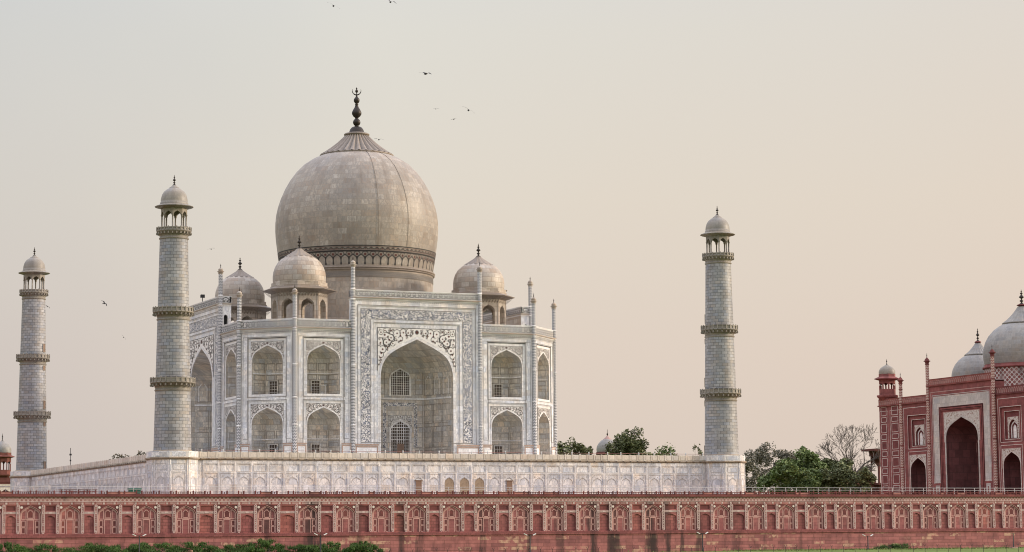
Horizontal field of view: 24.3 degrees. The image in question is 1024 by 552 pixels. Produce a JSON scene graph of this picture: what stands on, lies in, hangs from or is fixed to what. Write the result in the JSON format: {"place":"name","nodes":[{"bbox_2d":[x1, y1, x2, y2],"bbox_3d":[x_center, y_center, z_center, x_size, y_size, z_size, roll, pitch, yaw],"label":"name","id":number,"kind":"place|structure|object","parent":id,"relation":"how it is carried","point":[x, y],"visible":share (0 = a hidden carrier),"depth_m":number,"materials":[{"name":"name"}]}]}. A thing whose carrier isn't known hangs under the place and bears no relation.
{"place":"outdoors","nodes":[
{"label":"outdoors","id":0,"kind":"place"},
{"bbox_2d":[0,433,14,490],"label":"gate house","id":1,"kind":"structure","parent":0,"point":[6,456],"depth_m":691.62,"materials":[{"name":"stone"}]},
{"bbox_2d":[0,0,1023,493],"label":"sky","id":2,"kind":"structure","parent":0,"point":[863,160],"materials":[{"name":"beige"}]},
{"bbox_2d":[524,533,535,551],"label":"lamp post","id":3,"kind":"object","parent":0,"point":[530,539],"visible":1,"depth_m":355.29,"materials":[{"name":"metal"}]},
{"bbox_2d":[596,430,612,454],"bbox_3d":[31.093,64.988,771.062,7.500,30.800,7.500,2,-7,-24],"label":"dome","id":4,"kind":"structure","parent":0,"point":[601,446],"depth_m":769.91,"materials":[{"name":"stone"}]},
{"bbox_2d":[571,546,1023,551],"bbox_3d":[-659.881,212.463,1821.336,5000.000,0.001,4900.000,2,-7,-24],"label":"ground","id":5,"kind":"structure","parent":0,"point":[976,550],"depth_m":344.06,"materials":[{"name":"green plant"}]},
{"bbox_2d":[0,541,28,551],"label":"bush","id":6,"kind":"object","parent":5,"relation":"on","point":[9,546],"visible":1,"depth_m":326.33,"materials":[{"name":"green plant"}]},
{"bbox_2d":[23,542,79,551],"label":"bush","id":7,"kind":"object","parent":5,"relation":"on","point":[39,548],"visible":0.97,"depth_m":328.86,"materials":[{"name":"green plant"}]},
{"bbox_2d":[64,542,121,551],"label":"bush","id":8,"kind":"object","parent":5,"relation":"on","point":[95,548],"visible":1,"depth_m":329.41,"materials":[{"name":"green plant"}]},
{"bbox_2d":[105,544,158,551],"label":"bush","id":9,"kind":"object","parent":5,"relation":"on","point":[142,549],"visible":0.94,"depth_m":332.78,"materials":[{"name":"green plant"}]},
{"bbox_2d":[126,541,186,551],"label":"bush","id":10,"kind":"object","parent":5,"relation":"on","point":[145,545],"visible":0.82,"depth_m":335.32,"materials":[{"name":"green plant"}]},
{"bbox_2d":[165,540,229,551],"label":"bush","id":11,"kind":"object","parent":5,"relation":"on","point":[188,546],"visible":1,"depth_m":335.88,"materials":[{"name":"green plant"}]},
{"bbox_2d":[212,543,254,551],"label":"bush","id":12,"kind":"object","parent":5,"relation":"on","point":[235,548],"visible":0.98,"depth_m":339.18,"materials":[{"name":"green plant"}]},
{"bbox_2d":[242,537,289,551],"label":"bush","id":13,"kind":"object","parent":5,"relation":"on","point":[264,545],"visible":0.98,"depth_m":341.74,"materials":[{"name":"green plant"}]},
{"bbox_2d":[277,543,322,551],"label":"bush","id":14,"kind":"object","parent":5,"relation":"on","point":[300,548],"visible":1,"depth_m":342.36,"materials":[{"name":"green plant"}]},
{"bbox_2d":[305,540,352,551],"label":"bush","id":15,"kind":"object","parent":5,"relation":"on","point":[335,546],"visible":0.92,"depth_m":345.02,"materials":[{"name":"green plant"}]},
{"bbox_2d":[342,540,385,551],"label":"bush","id":16,"kind":"object","parent":5,"relation":"on","point":[358,547],"visible":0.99,"depth_m":345.71,"materials":[{"name":"green plant"}]},
{"bbox_2d":[0,490,1023,551],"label":"river wall","id":17,"kind":"structure","parent":5,"relation":"on","point":[498,522],"depth_m":366.25,"materials":[{"name":"red stone"}]},
{"bbox_2d":[376,543,1021,551],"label":"wire fence","id":18,"kind":"object","parent":5,"relation":"on","point":[913,548],"visible":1,"depth_m":281.44,"materials":[{"name":"metal"}]},
{"bbox_2d":[874,542,910,548],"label":"bush","id":19,"kind":"object","parent":5,"relation":"on","point":[895,544],"visible":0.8,"depth_m":388.17,"materials":[{"name":"green plant"}]},
{"bbox_2d":[832,449,880,493],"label":"corner pavilion","id":20,"kind":"structure","parent":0,"point":[875,486],"depth_m":571.78,"materials":[{"name":"beige stone"}]},
{"bbox_2d":[875,291,1023,493],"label":"sandstone mosque","id":21,"kind":"structure","parent":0,"point":[961,427],"depth_m":474.01,"materials":[{"name":"red stone"}]},
{"bbox_2d":[915,424,924,444],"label":"window","id":22,"kind":"structure","parent":21,"relation":"in","point":[922,437],"depth_m":484.24,"materials":[{"name":"stone"}]},
{"bbox_2d":[1007,416,1018,438],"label":"window","id":23,"kind":"structure","parent":21,"relation":"in","point":[1016,420],"depth_m":455.46,"materials":[{"name":"stone"}]},
{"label":"terrace","id":24,"kind":"structure","parent":0,"visible":0},
{"bbox_2d":[59,489,95,493],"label":"timber staging","id":25,"kind":"object","parent":24,"relation":"on","point":[69,491],"visible":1,"depth_m":339.83,"materials":[{"name":"brown wood"}]},
{"bbox_2d":[127,488,141,493],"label":"equipment box","id":26,"kind":"object","parent":24,"relation":"on","point":[135,489],"visible":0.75,"depth_m":344.99,"materials":[{"name":"teal metal"}]},
{"bbox_2d":[9,450,746,493],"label":"marble plinth","id":27,"kind":"structure","parent":24,"relation":"on","point":[454,472],"depth_m":374.46,"materials":[{"name":"white stone"}]},
{"bbox_2d":[13,247,50,469],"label":"minaret","id":28,"kind":"object","parent":27,"relation":"on","point":[31,415],"visible":1,"depth_m":441.21,"materials":[{"name":"stone"}]},
{"bbox_2d":[150,175,195,449],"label":"minaret","id":29,"kind":"object","parent":27,"relation":"on","point":[172,382],"visible":1,"depth_m":356.12,"materials":[{"name":"stone"}]},
{"bbox_2d":[189,87,557,454],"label":"domed mausoleum","id":30,"kind":"structure","parent":27,"relation":"on","point":[365,337],"depth_m":399.58,"materials":[{"name":"white stone"}]},
{"bbox_2d":[201,449,702,455],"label":"barrier line","id":31,"kind":"object","parent":27,"relation":"on","point":[385,451],"visible":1,"depth_m":375.35,"materials":[{"name":"stone"}]},
{"bbox_2d":[700,208,740,454],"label":"minaret","id":32,"kind":"object","parent":27,"relation":"on","point":[720,393],"visible":1,"depth_m":394.29,"materials":[{"name":"stone"}]},
{"bbox_2d":[0,486,1023,493],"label":"white railing","id":33,"kind":"object","parent":24,"relation":"on","point":[423,489],"visible":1,"depth_m":359.14,"materials":[{"name":"white metal"}]},
{"bbox_3d":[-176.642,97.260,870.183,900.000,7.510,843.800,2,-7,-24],"label":"garden ground","id":34,"kind":"structure","parent":0,"visible":0},
{"bbox_2d":[109,450,145,459],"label":"tree","id":35,"kind":"object","parent":34,"relation":"on","point":[122,456],"visible":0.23,"depth_m":496.25,"materials":[{"name":"green plant"}]},
{"bbox_2d":[557,441,571,454],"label":"tree","id":36,"kind":"object","parent":34,"relation":"on","point":[560,448],"visible":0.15,"depth_m":543.91,"materials":[{"name":"green plant"}]},
{"bbox_2d":[563,436,593,454],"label":"tree","id":37,"kind":"object","parent":34,"relation":"on","point":[581,449],"visible":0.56,"depth_m":549.62,"materials":[{"name":"green plant"}]},
{"bbox_2d":[605,441,645,454],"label":"tree","id":38,"kind":"object","parent":34,"relation":"on","point":[609,446],"visible":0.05,"depth_m":559.19,"materials":[{"name":"green plant"}]},
{"bbox_2d":[612,426,648,454],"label":"tree","id":39,"kind":"object","parent":34,"relation":"on","point":[624,443],"visible":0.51,"depth_m":549.21,"materials":[{"name":"green plant"}]},
{"bbox_2d":[645,442,675,455],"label":"tree","id":40,"kind":"object","parent":34,"relation":"on","point":[666,452],"visible":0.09,"depth_m":554.18,"materials":[{"name":"green plant"}]},
{"bbox_2d":[692,444,702,455],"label":"tree","id":41,"kind":"object","parent":34,"relation":"on","point":[700,452],"visible":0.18,"depth_m":558.43,"materials":[{"name":"green plant"}]},
{"bbox_2d":[745,456,760,493],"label":"tree","id":42,"kind":"object","parent":34,"relation":"on","point":[749,468],"visible":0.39,"depth_m":567.15,"materials":[{"name":"green plant"}]},
{"bbox_2d":[743,441,779,493],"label":"tree","id":43,"kind":"object","parent":34,"relation":"on","point":[761,455],"visible":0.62,"depth_m":577.58,"materials":[{"name":"green plant"}]},
{"bbox_2d":[770,449,798,484],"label":"tree","id":44,"kind":"object","parent":34,"relation":"on","point":[785,454],"visible":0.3,"depth_m":584.21,"materials":[{"name":"green plant"}]},
{"bbox_2d":[756,457,824,493],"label":"tree","id":45,"kind":"object","parent":34,"relation":"on","point":[784,471],"visible":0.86,"depth_m":531.77,"materials":[{"name":"green plant"}]},
{"bbox_2d":[778,445,829,491],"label":"tree","id":46,"kind":"object","parent":34,"relation":"on","point":[808,459],"visible":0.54,"depth_m":542.82,"materials":[{"name":"green plant"}]},
{"bbox_2d":[817,458,853,493],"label":"tree","id":47,"kind":"object","parent":34,"relation":"on","point":[828,461],"visible":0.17,"depth_m":547.84,"materials":[{"name":"green plant"}]},
{"bbox_2d":[814,460,858,493],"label":"tree","id":48,"kind":"object","parent":34,"relation":"on","point":[839,475],"visible":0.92,"depth_m":533.92,"materials":[{"name":"green plant"}]},
{"bbox_2d":[815,423,880,483],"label":"bare tree","id":49,"kind":"object","parent":34,"relation":"on","point":[847,442],"visible":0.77,"depth_m":551.70,"materials":[{"name":"grey plant"}]},
{"bbox_2d":[848,466,877,493],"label":"tree","id":50,"kind":"object","parent":34,"relation":"on","point":[865,478],"visible":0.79,"depth_m":530.84,"materials":[{"name":"green plant"}]}
]}

